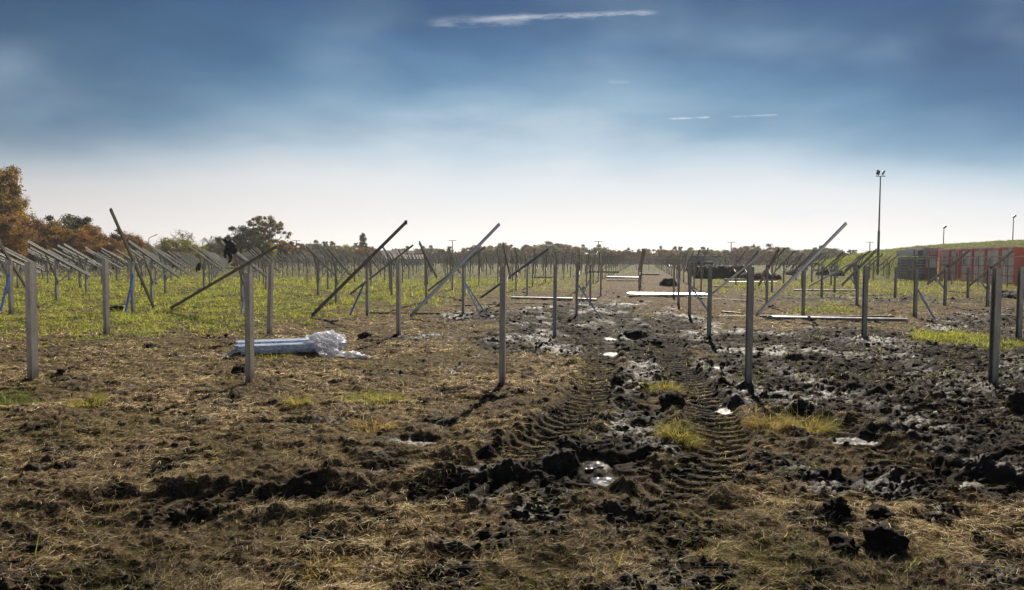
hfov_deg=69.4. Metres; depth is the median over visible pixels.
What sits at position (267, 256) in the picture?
tree
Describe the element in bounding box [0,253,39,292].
panel support
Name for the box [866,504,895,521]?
soil clod
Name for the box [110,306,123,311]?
black tub
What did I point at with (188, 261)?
panel support
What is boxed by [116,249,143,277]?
panel support
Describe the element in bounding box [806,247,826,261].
tree
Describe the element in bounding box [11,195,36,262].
tree
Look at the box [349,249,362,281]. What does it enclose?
panel support
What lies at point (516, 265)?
panel support
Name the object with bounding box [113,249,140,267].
tree
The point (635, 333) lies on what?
soil clod
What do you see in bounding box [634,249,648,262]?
tree
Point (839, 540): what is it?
soil clod
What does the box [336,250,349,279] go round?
panel support
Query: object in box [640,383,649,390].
soil clod
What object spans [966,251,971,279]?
door
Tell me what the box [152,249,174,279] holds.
panel support
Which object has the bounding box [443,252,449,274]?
panel support
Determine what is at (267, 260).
panel support
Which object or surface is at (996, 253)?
door
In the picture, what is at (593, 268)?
panel support
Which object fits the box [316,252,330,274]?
panel support
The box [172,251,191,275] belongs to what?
panel support
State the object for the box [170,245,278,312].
panel support
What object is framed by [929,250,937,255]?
site cabin
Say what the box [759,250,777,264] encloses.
tree
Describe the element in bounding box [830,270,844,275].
soil mound
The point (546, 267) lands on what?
panel support
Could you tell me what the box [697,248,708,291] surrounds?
panel support
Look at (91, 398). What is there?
grass tuft
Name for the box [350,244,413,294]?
panel support
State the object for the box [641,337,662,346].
soil clod
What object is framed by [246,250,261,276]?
panel support
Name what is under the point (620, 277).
ground rail
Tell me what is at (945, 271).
panel support
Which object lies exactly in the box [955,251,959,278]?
door
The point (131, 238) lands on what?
tree
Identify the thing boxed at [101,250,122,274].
panel support
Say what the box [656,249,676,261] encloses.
tree
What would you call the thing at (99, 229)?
tree
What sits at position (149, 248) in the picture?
tree
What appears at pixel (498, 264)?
panel support
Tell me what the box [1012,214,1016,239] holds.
lamp pole
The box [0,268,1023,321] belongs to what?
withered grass
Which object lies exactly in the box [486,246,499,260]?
tree
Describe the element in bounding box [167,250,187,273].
panel support
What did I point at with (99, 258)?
panel support
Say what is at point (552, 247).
tree
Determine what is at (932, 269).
site cabin
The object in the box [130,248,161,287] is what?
panel support
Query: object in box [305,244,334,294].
panel support
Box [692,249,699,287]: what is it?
panel support
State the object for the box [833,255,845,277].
panel support
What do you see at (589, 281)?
braced post
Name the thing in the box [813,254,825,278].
panel support
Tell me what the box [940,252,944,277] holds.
door
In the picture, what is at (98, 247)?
tree
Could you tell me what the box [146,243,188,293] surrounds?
panel support
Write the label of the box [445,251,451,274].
panel support
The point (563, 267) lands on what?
panel support
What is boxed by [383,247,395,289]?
panel support
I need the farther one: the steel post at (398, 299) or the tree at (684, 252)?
the tree at (684, 252)
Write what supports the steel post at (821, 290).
on the ground at (616, 452)
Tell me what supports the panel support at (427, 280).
on the ground at (616, 452)
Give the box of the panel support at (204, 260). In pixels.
[188,245,223,286]
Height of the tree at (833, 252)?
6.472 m
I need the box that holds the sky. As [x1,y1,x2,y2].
[0,0,1023,254]
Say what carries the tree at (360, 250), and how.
on the ground at (616, 452)
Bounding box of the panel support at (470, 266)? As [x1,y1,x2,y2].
[469,251,473,279]
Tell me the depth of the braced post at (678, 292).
26.56 m
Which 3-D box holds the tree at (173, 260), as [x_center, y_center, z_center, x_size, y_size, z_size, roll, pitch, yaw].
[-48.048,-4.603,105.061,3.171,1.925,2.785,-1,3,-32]
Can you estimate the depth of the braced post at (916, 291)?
20.86 m
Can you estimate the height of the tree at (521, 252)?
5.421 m
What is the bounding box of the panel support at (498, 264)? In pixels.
[497,250,499,281]
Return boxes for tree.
[0,164,31,230]
[0,212,41,266]
[3,215,53,269]
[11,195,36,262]
[17,213,64,265]
[33,224,96,269]
[43,213,92,233]
[61,222,111,267]
[79,237,125,265]
[81,243,118,269]
[94,225,110,246]
[98,228,138,268]
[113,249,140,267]
[117,233,150,263]
[146,244,160,259]
[156,236,199,263]
[167,256,181,267]
[170,230,196,264]
[181,243,209,264]
[196,244,224,262]
[199,235,221,258]
[213,225,266,259]
[217,234,239,266]
[240,235,275,258]
[241,244,277,267]
[246,215,291,267]
[269,239,299,266]
[289,243,307,261]
[306,240,324,256]
[315,241,342,256]
[332,244,354,261]
[352,247,372,261]
[358,233,367,261]
[419,249,438,258]
[425,245,437,261]
[433,246,453,262]
[453,252,463,260]
[461,247,472,264]
[467,245,484,262]
[470,247,486,261]
[481,245,494,264]
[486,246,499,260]
[488,245,510,261]
[496,242,514,255]
[510,246,528,263]
[517,244,533,260]
[526,246,540,264]
[529,241,550,256]
[537,242,561,264]
[551,243,561,260]
[559,245,577,261]
[565,246,585,264]
[580,244,589,262]
[590,244,608,263]
[606,249,625,262]
[613,251,634,264]
[621,248,639,264]
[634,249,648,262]
[638,248,655,264]
[647,253,656,263]
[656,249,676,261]
[670,246,686,258]
[677,247,691,264]
[694,246,716,261]
[707,249,722,262]
[719,247,735,263]
[727,248,746,263]
[738,245,761,262]
[750,248,769,265]
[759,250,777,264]
[766,243,793,265]
[776,251,796,264]
[784,247,807,264]
[796,255,813,263]
[803,249,817,265]
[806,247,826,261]
[818,245,844,259]
[842,249,857,255]
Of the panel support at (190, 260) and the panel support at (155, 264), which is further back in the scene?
the panel support at (190, 260)
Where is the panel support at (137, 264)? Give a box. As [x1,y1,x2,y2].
[132,253,148,276]
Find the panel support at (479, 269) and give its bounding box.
[478,249,482,285]
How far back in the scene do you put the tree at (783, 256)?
206.93 m
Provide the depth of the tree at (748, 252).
225.45 m
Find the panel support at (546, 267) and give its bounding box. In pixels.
[545,252,547,283]
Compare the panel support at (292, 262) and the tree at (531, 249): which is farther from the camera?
the tree at (531, 249)
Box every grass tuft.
[0,391,46,405]
[60,389,116,407]
[175,309,206,320]
[254,350,294,359]
[276,390,323,411]
[288,547,365,585]
[333,384,413,404]
[340,412,408,432]
[632,373,690,395]
[646,418,715,450]
[736,404,804,433]
[776,400,846,436]
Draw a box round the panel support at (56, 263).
[26,240,90,301]
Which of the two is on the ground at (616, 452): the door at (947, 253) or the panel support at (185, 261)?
the panel support at (185, 261)
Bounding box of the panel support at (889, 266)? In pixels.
[881,254,898,278]
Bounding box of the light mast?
[876,170,885,274]
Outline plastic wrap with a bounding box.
[305,330,369,357]
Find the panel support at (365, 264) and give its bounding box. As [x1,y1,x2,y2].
[311,220,406,315]
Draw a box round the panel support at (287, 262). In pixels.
[281,252,295,275]
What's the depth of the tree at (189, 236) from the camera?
149.26 m
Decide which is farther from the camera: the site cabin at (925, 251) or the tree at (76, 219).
the tree at (76, 219)
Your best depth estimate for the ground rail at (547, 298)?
29.35 m
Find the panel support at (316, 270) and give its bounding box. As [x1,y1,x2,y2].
[308,250,324,283]
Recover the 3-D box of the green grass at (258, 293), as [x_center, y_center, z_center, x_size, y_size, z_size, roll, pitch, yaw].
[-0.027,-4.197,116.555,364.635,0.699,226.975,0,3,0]
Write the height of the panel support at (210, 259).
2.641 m
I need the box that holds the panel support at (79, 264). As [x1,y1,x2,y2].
[57,245,101,287]
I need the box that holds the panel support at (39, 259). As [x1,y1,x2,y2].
[28,250,53,274]
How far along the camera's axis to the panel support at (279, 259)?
77.83 m
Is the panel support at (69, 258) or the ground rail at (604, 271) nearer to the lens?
the panel support at (69, 258)
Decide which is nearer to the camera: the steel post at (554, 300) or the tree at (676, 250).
the steel post at (554, 300)
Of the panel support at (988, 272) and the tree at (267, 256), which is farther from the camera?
the tree at (267, 256)
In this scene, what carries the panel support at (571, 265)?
on the ground at (616, 452)
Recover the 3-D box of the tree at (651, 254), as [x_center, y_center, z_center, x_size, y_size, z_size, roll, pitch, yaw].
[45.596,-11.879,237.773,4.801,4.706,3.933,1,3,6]
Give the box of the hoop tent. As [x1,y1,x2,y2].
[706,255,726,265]
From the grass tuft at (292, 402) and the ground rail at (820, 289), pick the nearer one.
the grass tuft at (292, 402)
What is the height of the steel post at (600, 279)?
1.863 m
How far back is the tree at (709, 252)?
199.49 m
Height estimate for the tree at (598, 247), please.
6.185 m
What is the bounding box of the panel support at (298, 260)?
[293,250,305,278]
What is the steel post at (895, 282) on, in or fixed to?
on the ground at (616, 452)
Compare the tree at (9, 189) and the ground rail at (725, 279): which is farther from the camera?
the tree at (9, 189)
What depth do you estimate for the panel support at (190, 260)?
83.51 m
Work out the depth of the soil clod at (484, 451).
6.21 m
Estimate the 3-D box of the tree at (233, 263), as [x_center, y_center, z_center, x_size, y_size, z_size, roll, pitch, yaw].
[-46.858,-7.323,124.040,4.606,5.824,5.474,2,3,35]
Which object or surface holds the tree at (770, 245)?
on the ground at (616, 452)
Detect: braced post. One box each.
[575,264,600,317]
[578,264,591,304]
[676,265,679,304]
[688,265,713,318]
[913,267,935,319]
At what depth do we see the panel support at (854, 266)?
55.10 m
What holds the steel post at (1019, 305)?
on the ground at (616, 452)
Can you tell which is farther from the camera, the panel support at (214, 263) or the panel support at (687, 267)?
the panel support at (214, 263)
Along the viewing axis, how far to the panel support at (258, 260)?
49.28 m
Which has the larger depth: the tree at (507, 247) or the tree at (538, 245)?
the tree at (538, 245)
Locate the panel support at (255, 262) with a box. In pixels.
[249,250,261,278]
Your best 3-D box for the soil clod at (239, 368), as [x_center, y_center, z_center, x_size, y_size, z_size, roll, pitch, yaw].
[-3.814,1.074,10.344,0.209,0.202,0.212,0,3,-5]
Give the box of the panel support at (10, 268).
[0,242,39,313]
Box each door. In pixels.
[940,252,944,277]
[944,252,948,277]
[950,251,955,278]
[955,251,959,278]
[961,251,966,279]
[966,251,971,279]
[973,251,979,279]
[979,251,984,280]
[986,250,992,280]
[993,250,998,267]
[1001,250,1007,282]
[1008,250,1013,282]
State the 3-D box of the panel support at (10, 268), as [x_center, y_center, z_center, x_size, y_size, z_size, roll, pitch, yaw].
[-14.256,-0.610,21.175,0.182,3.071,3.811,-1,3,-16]
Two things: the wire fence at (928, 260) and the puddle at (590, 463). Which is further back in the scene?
the wire fence at (928, 260)
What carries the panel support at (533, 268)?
on the ground at (616, 452)
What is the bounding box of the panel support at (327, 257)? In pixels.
[318,246,340,289]
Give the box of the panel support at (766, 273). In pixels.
[758,248,778,302]
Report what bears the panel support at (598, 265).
on the ground at (616, 452)
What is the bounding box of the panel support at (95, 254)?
[85,247,122,283]
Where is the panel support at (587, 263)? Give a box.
[585,249,589,284]
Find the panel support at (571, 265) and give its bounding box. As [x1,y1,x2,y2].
[570,252,572,277]
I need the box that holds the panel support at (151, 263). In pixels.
[127,239,180,300]
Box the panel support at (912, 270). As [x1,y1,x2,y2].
[902,254,923,279]
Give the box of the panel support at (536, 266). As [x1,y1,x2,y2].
[535,254,537,276]
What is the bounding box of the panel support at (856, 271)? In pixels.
[841,249,876,305]
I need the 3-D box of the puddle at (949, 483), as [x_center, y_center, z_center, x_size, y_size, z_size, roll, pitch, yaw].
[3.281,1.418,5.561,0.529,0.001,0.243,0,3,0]
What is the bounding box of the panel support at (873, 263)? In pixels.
[869,254,882,279]
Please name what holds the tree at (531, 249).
on the ground at (616, 452)
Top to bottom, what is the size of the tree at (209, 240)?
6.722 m
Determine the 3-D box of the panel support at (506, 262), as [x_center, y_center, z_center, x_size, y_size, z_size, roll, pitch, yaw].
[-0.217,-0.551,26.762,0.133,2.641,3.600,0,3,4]
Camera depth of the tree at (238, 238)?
116.52 m
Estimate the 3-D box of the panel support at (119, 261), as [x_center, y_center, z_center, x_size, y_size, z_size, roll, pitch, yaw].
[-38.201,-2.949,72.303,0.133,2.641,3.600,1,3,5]
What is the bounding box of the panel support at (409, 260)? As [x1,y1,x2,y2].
[407,252,413,278]
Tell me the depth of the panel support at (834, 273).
37.95 m
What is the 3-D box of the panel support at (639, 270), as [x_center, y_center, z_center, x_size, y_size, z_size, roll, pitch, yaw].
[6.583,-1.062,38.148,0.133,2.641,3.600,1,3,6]
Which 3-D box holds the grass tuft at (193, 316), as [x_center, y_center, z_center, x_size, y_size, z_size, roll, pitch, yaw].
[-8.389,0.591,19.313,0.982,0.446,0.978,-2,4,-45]
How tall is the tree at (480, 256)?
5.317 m
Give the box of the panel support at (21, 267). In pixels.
[4,247,42,277]
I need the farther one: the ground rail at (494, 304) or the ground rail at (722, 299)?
the ground rail at (722, 299)
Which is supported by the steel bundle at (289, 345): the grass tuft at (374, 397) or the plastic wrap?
the plastic wrap
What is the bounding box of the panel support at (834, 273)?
[809,259,858,292]
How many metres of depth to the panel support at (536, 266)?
66.42 m
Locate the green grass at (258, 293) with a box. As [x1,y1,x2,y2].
[0,263,1023,589]
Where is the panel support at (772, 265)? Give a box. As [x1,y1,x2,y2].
[762,248,784,291]
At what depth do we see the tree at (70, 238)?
83.19 m
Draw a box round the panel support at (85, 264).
[63,243,112,292]
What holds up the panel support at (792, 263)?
on the ground at (616, 452)
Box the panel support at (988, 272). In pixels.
[968,249,1013,306]
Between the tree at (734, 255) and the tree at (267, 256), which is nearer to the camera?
the tree at (267, 256)
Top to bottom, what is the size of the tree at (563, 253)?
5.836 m
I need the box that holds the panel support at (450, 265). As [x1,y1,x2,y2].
[447,250,454,282]
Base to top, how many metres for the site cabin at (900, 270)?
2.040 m
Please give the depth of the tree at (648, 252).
246.27 m
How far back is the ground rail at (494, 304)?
26.08 m
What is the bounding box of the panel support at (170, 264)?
[158,249,186,278]
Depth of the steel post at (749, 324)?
9.48 m
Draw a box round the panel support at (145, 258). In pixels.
[136,250,157,274]
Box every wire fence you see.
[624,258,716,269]
[868,256,1023,286]
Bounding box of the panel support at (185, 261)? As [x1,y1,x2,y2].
[176,251,195,273]
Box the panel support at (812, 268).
[808,253,821,281]
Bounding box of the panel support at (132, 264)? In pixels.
[109,208,154,313]
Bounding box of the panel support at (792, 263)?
[787,255,799,275]
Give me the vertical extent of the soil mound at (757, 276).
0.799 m
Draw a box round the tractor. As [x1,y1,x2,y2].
[686,255,712,275]
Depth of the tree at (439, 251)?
214.26 m
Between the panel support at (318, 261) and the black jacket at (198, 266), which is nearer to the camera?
the panel support at (318, 261)
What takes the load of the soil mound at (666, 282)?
on the ground at (616, 452)
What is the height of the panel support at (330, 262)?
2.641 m
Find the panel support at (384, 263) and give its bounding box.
[380,251,388,279]
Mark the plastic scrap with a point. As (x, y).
(229, 353)
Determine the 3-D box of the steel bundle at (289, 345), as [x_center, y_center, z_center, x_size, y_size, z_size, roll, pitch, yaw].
[-3.792,0.909,12.686,1.813,0.271,0.800,-1,3,-22]
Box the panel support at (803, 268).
[755,222,846,316]
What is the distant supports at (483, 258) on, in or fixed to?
on the ground at (616, 452)
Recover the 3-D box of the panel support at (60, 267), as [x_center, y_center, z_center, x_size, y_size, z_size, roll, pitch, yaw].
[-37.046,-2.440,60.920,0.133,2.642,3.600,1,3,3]
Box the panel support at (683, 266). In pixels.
[681,252,687,281]
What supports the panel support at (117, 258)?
on the ground at (616, 452)
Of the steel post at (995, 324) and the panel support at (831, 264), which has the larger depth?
the panel support at (831, 264)
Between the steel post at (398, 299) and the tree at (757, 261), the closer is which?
the steel post at (398, 299)
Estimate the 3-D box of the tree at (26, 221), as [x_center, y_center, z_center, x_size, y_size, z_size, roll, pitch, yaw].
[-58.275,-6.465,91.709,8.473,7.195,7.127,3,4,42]
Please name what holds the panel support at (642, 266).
on the ground at (616, 452)
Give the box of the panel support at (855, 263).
[843,251,869,287]
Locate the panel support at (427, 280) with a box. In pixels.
[418,241,437,303]
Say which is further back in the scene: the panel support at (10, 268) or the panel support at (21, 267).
the panel support at (21, 267)
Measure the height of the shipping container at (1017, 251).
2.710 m
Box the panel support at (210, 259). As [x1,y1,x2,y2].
[197,247,224,283]
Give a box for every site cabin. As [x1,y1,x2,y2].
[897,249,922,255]
[897,257,924,279]
[906,247,928,255]
[921,247,943,257]
[924,257,937,279]
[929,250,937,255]
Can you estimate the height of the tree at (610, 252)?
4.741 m
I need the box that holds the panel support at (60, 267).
[48,249,74,275]
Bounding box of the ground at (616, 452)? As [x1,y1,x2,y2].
[0,262,1023,589]
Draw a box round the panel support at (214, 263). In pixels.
[205,250,226,278]
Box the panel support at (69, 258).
[52,248,89,279]
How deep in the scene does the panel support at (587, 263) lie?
43.60 m
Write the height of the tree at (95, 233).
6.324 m
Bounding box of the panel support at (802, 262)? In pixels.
[792,250,814,287]
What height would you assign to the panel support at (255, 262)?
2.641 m
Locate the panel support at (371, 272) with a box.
[365,248,379,285]
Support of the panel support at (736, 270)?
on the ground at (616, 452)
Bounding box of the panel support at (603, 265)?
[602,252,604,278]
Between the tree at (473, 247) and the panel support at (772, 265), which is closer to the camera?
the panel support at (772, 265)
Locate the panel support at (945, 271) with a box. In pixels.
[927,249,969,305]
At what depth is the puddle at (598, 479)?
5.62 m
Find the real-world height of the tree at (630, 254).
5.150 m
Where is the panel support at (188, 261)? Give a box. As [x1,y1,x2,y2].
[181,252,196,272]
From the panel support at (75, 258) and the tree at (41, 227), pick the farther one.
the tree at (41, 227)
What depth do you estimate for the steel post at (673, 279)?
32.25 m
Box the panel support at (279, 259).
[273,252,286,272]
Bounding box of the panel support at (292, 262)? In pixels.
[287,251,300,276]
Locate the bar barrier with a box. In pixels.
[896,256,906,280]
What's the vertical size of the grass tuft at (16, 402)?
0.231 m
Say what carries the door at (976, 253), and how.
in the shipping container at (979, 251)
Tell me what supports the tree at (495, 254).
on the ground at (616, 452)
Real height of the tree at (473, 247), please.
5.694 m
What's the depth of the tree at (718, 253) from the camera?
244.46 m
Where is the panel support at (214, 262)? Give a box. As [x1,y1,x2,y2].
[207,250,225,277]
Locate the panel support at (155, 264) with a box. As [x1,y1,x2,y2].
[142,247,172,284]
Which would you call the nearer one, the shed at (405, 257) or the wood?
the shed at (405, 257)
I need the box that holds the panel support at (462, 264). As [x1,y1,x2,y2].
[409,223,499,317]
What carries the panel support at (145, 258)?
on the ground at (616, 452)
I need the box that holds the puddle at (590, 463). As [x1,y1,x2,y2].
[578,459,608,468]
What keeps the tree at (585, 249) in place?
on the ground at (616, 452)
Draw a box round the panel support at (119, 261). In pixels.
[109,251,126,273]
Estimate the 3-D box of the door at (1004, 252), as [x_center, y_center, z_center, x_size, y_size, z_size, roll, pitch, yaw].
[34.229,-2.004,51.462,0.130,2.260,1.000,1,3,13]
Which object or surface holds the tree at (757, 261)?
on the ground at (616, 452)
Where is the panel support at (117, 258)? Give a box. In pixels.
[101,248,127,280]
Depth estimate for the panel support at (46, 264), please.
43.63 m
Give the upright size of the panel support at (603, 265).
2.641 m
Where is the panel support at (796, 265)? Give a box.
[790,253,803,279]
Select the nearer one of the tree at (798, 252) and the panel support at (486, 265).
the panel support at (486, 265)
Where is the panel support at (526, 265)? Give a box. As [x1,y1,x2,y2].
[479,248,548,297]
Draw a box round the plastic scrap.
[217,349,236,355]
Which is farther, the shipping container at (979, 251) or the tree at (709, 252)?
the tree at (709, 252)
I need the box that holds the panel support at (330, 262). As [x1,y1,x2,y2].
[325,250,340,277]
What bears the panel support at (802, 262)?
on the ground at (616, 452)
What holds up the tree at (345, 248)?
on the ground at (616, 452)
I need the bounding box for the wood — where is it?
[232,252,821,264]
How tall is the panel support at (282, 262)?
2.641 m
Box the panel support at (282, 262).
[278,252,289,274]
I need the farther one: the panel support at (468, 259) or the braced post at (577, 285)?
the panel support at (468, 259)
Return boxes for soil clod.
[143,343,156,347]
[191,390,203,393]
[231,365,244,373]
[358,331,371,338]
[476,443,495,462]
[530,399,546,405]
[610,375,623,386]
[623,328,648,338]
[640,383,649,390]
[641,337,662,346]
[658,390,685,408]
[822,496,851,516]
[827,532,859,554]
[859,524,909,557]
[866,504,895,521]
[1004,391,1023,414]
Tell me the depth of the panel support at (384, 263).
55.00 m
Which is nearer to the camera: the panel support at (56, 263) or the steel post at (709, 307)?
the steel post at (709, 307)
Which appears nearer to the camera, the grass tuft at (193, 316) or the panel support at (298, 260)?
the grass tuft at (193, 316)
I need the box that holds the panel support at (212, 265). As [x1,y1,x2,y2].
[202,249,225,280]
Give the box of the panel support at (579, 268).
[578,248,580,290]
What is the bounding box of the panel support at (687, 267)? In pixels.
[685,251,693,275]
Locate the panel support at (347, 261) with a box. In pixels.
[344,252,353,274]
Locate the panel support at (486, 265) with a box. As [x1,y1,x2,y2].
[485,253,489,277]
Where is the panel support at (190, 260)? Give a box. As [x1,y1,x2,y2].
[184,252,198,270]
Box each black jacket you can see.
[195,263,200,271]
[223,239,237,262]
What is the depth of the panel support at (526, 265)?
32.22 m
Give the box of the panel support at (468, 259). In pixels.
[428,246,485,295]
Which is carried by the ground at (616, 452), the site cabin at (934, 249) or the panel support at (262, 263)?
the panel support at (262, 263)
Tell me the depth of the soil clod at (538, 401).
8.17 m
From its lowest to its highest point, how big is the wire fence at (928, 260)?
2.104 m
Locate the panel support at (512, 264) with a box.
[511,251,514,279]
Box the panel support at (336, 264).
[323,241,352,303]
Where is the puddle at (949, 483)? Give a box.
[935,479,988,487]
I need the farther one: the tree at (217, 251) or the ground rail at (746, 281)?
the tree at (217, 251)
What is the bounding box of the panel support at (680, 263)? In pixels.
[676,253,685,273]
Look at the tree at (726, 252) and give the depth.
249.91 m
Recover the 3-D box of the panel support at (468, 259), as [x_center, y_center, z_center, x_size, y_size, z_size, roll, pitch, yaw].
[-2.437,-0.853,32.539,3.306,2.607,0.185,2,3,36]
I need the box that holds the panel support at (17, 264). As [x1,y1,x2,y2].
[0,248,44,287]
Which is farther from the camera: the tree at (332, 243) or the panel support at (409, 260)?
the tree at (332, 243)
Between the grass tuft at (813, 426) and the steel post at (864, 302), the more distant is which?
the steel post at (864, 302)
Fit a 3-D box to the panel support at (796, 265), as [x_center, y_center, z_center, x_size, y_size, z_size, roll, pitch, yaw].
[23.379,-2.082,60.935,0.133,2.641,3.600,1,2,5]
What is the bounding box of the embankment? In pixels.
[813,240,1023,274]
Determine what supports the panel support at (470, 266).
on the ground at (616, 452)
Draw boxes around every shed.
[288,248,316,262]
[372,250,419,263]
[383,254,423,264]
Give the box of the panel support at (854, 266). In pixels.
[845,253,865,280]
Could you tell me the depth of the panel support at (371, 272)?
43.64 m
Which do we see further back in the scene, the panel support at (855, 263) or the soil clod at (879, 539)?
the panel support at (855, 263)
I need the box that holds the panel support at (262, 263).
[253,247,274,284]
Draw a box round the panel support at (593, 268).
[592,251,595,283]
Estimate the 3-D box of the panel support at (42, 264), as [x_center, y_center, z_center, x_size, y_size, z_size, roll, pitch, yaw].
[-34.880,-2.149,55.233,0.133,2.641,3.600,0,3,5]
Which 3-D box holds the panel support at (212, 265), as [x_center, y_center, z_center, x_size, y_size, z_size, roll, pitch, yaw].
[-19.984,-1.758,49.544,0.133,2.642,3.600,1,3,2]
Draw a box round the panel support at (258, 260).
[251,249,267,281]
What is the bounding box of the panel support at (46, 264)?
[29,246,69,282]
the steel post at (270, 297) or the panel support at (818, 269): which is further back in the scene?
the panel support at (818, 269)
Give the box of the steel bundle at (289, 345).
[234,338,346,356]
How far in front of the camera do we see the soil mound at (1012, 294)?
32.53 m
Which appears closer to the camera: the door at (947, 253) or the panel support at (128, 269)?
the panel support at (128, 269)
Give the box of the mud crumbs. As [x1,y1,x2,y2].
[0,287,1023,589]
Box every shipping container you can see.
[939,249,949,280]
[949,248,960,281]
[960,248,972,281]
[972,247,985,282]
[985,247,999,283]
[1000,246,1023,285]
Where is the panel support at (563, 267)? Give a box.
[563,258,564,278]
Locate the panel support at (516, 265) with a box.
[515,247,519,290]
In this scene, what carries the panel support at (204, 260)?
on the ground at (616, 452)
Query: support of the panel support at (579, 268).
on the ground at (616, 452)
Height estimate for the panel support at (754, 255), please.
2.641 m
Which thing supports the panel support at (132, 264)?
on the ground at (616, 452)
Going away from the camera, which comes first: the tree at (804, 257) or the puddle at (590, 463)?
the puddle at (590, 463)
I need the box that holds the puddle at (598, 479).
[590,477,626,483]
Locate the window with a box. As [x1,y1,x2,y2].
[929,259,935,267]
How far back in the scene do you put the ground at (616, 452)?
6.96 m
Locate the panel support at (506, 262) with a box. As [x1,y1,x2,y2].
[502,242,510,284]
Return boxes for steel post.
[24,262,38,381]
[102,260,109,334]
[244,273,254,383]
[267,262,273,335]
[396,263,400,335]
[499,266,505,384]
[553,264,556,337]
[600,264,601,295]
[673,265,674,293]
[707,265,711,335]
[745,267,753,383]
[820,266,823,297]
[861,266,868,338]
[894,267,896,297]
[966,267,969,297]
[988,268,1002,384]
[1015,267,1023,340]
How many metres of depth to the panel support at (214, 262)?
60.74 m
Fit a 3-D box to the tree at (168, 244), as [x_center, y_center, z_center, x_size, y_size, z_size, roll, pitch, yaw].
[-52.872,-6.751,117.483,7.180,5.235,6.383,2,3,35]
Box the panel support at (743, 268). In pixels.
[712,248,768,293]
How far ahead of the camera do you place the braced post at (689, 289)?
20.85 m
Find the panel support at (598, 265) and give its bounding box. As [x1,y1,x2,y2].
[598,251,599,280]
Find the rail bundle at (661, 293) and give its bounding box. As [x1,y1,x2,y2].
[627,292,707,295]
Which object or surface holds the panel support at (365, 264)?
on the ground at (616, 452)
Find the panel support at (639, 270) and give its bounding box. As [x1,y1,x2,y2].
[638,248,643,290]
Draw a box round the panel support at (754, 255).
[740,251,758,272]
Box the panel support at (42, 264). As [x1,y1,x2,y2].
[27,248,61,277]
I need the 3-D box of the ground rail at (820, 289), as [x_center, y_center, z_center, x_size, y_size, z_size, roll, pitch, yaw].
[16.668,-0.244,39.337,3.322,0.096,0.096,0,3,2]
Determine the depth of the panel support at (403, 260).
49.34 m
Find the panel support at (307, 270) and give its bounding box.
[300,249,315,280]
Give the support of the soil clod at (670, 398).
on the ground at (616, 452)
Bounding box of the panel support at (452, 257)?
[448,246,459,289]
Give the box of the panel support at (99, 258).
[86,250,112,276]
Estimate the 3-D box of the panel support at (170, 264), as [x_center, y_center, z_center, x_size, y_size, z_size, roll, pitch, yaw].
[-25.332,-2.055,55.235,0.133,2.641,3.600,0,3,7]
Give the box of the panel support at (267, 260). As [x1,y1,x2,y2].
[255,247,280,289]
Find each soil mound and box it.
[659,278,676,286]
[695,265,746,278]
[739,272,781,279]
[785,270,794,274]
[815,270,829,275]
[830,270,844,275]
[990,290,1016,298]
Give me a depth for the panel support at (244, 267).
32.23 m
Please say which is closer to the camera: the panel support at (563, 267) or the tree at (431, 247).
the panel support at (563, 267)
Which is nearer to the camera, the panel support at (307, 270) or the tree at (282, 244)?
the panel support at (307, 270)
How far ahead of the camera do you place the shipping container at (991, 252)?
53.58 m
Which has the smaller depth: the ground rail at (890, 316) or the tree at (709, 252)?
the ground rail at (890, 316)
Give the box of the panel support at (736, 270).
[730,252,744,284]
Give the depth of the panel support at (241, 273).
26.57 m
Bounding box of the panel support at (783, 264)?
[776,251,793,282]
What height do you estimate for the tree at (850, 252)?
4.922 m
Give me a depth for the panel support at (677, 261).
66.41 m
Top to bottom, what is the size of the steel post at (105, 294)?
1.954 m
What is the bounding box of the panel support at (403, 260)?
[398,249,409,280]
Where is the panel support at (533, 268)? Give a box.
[532,248,534,286]
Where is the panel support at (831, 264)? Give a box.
[823,252,842,284]
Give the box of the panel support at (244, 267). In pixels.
[237,252,254,280]
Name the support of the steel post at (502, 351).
on the ground at (616, 452)
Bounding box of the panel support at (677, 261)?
[675,254,680,277]
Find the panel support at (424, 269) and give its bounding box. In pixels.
[422,252,431,284]
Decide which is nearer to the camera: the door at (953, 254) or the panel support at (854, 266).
the panel support at (854, 266)
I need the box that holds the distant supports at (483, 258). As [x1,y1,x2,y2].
[41,253,690,270]
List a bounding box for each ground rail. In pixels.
[370,312,473,314]
[454,302,551,305]
[511,296,572,299]
[578,298,596,300]
[588,271,618,272]
[607,276,637,277]
[683,296,745,300]
[721,311,741,313]
[724,278,744,280]
[728,281,776,282]
[760,315,893,317]
[766,315,907,321]
[794,289,855,290]
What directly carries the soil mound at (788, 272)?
on the ground at (616, 452)
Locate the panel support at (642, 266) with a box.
[640,249,644,286]
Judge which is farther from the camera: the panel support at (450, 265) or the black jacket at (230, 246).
the panel support at (450, 265)
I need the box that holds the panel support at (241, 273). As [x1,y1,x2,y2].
[220,241,267,302]
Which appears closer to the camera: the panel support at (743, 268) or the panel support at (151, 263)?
the panel support at (151, 263)
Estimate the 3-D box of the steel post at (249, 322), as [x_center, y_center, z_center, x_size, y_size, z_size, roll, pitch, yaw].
[-3.349,0.631,9.443,0.070,1.824,0.115,1,3,6]
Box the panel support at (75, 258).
[63,250,89,274]

